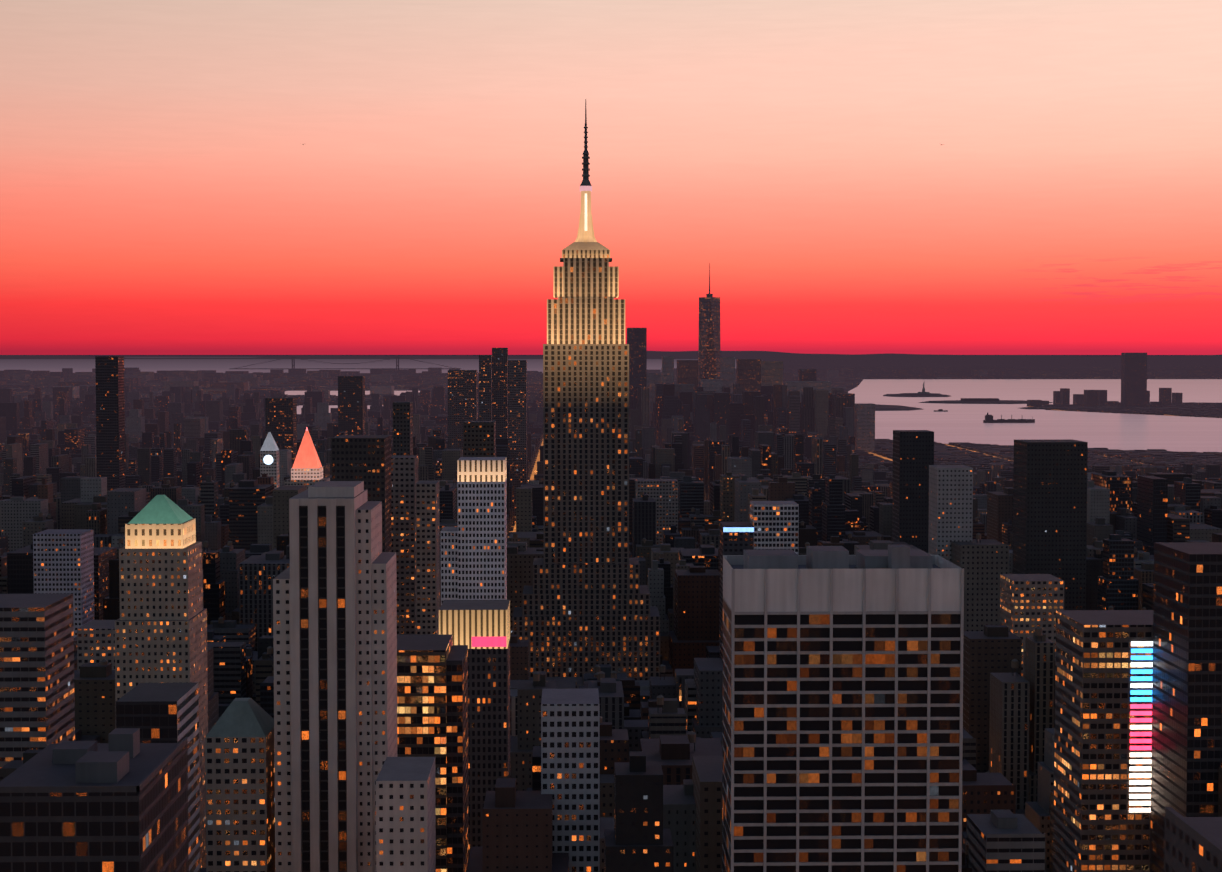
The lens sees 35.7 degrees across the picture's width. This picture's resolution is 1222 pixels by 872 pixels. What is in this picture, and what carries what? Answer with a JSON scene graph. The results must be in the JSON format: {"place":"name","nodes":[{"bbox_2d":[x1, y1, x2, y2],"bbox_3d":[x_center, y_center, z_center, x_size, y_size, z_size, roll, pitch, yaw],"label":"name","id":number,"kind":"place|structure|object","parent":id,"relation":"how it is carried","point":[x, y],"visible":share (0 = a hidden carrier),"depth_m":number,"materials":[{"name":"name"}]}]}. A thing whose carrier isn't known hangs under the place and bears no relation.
{"place":"outdoors","nodes":[
{"label":"outdoors","id":0,"kind":"place"},
{"bbox_2d":[273,481,435,871],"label":"stone tower","id":1,"kind":"structure","parent":0,"point":[354,792],"depth_m":650.37,"materials":[{"name":"grey stone"}]},
{"bbox_2d":[95,348,677,634],"bbox_3d":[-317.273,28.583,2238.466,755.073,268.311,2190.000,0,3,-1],"label":"high-rise buildings","id":2,"kind":"structure","parent":0,"point":[410,516],"depth_m":1902.17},
{"bbox_2d":[397,634,468,871],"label":"office tower","id":3,"kind":"structure","parent":0,"point":[432,695],"depth_m":721.82,"materials":[{"name":"black glass"}]},
{"bbox_2d":[439,600,509,854],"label":"office tower","id":4,"kind":"structure","parent":0,"point":[480,629],"depth_m":831.26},
{"bbox_2d":[0,357,1221,451],"bbox_3d":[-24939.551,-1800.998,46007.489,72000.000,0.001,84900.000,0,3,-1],"label":"water","id":5,"kind":"structure","parent":0,"point":[965,423],"depth_m":10072.82,"materials":[{"name":"grey liquid"}]},
{"bbox_2d":[934,409,947,411],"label":"ferry","id":6,"kind":"object","parent":5,"relation":"on","point":[940,410],"visible":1,"depth_m":8225.78,"materials":[{"name":"grey metal"}]},
{"bbox_2d":[983,413,1034,422],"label":"cargo ship","id":7,"kind":"object","parent":5,"relation":"on","point":[988,418],"visible":1,"depth_m":6918.87,"materials":[{"name":"grey metal"}]},
{"bbox_2d":[875,393,1176,410],"bbox_3d":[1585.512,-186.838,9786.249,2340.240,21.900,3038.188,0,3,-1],"label":"harbour islands","id":8,"kind":"object","parent":5,"relation":"in","point":[878,407],"visible":0.46,"depth_m":9493.25,"materials":[{"name":"grey"}]},
{"bbox_2d":[917,382,929,393],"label":"statue of liberty","id":9,"kind":"object","parent":8,"relation":"on","point":[923,391],"visible":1,"depth_m":10954.34,"materials":[{"name":"grey metal"}]},
{"bbox_2d":[0,351,1221,358],"bbox_3d":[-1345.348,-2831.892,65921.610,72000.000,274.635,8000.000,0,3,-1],"label":"hills","id":10,"kind":"structure","parent":0,"point":[735,354],"depth_m":62067.88,"materials":[{"name":"grey"}]},
{"bbox_2d":[0,0,1221,356],"label":"sky","id":11,"kind":"structure","parent":0,"point":[162,194],"materials":[{"name":"red"}]},
{"bbox_2d":[285,356,1221,541],"bbox_3d":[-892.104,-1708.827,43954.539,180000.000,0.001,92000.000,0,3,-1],"label":"ground","id":12,"kind":"structure","parent":0,"point":[1020,363],"depth_m":39825.04,"materials":[{"name":"grey"}]},
{"bbox_2d":[0,529,274,871],"bbox_3d":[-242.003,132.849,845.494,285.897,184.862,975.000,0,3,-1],"label":"office buildings","id":13,"kind":"structure","parent":12,"relation":"on","point":[126,798],"depth_m":629.96,"materials":[{"name":"grey concrete"}]},
{"bbox_2d":[115,494,207,867],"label":"green roof tower","id":14,"kind":"structure","parent":12,"relation":"on","point":[161,629],"depth_m":894.01,"materials":[{"name":"stone"}]},
{"bbox_2d":[260,428,329,489],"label":"clock towers","id":15,"kind":"structure","parent":12,"relation":"on","point":[307,469],"depth_m":1935.32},
{"bbox_2d":[229,357,460,368],"bbox_3d":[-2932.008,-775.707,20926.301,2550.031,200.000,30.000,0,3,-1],"label":"suspension bridge","id":16,"kind":"structure","parent":12,"relation":"on","point":[293,360],"depth_m":20912.48,"materials":[{"name":"grey metal"}]},
{"bbox_2d":[441,457,506,604],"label":"white tower","id":17,"kind":"structure","parent":12,"relation":"on","point":[474,555],"depth_m":978.39,"materials":[{"name":"grey concrete"}]},
{"bbox_2d":[513,99,659,685],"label":"skyscraper","id":18,"kind":"structure","parent":12,"relation":"on","point":[586,608],"depth_m":1336.10,"materials":[{"name":"brown stone"}]},
{"bbox_2d":[0,365,1221,871],"bbox_3d":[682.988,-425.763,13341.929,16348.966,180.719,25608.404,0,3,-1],"label":"city buildings","id":19,"kind":"structure","parent":12,"relation":"on","point":[194,441],"depth_m":1876.40,"materials":[{"name":"black concrete"}]},
{"bbox_2d":[722,545,963,871],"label":"slab tower","id":20,"kind":"structure","parent":12,"relation":"on","point":[842,745],"depth_m":562.74,"materials":[{"name":"grey concrete"}]},
{"bbox_2d":[541,430,1221,871],"bbox_3d":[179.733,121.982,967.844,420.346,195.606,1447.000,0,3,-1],"label":"high-rise buildings","id":21,"kind":"structure","parent":12,"relation":"on","point":[1137,728],"depth_m":706.09,"materials":[{"name":"black concrete"}]},
{"bbox_2d":[627,263,1182,451],"bbox_3d":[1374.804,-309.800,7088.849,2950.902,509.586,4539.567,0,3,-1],"label":"distant skyline","id":22,"kind":"structure","parent":12,"relation":"on","point":[710,369],"depth_m":5402.05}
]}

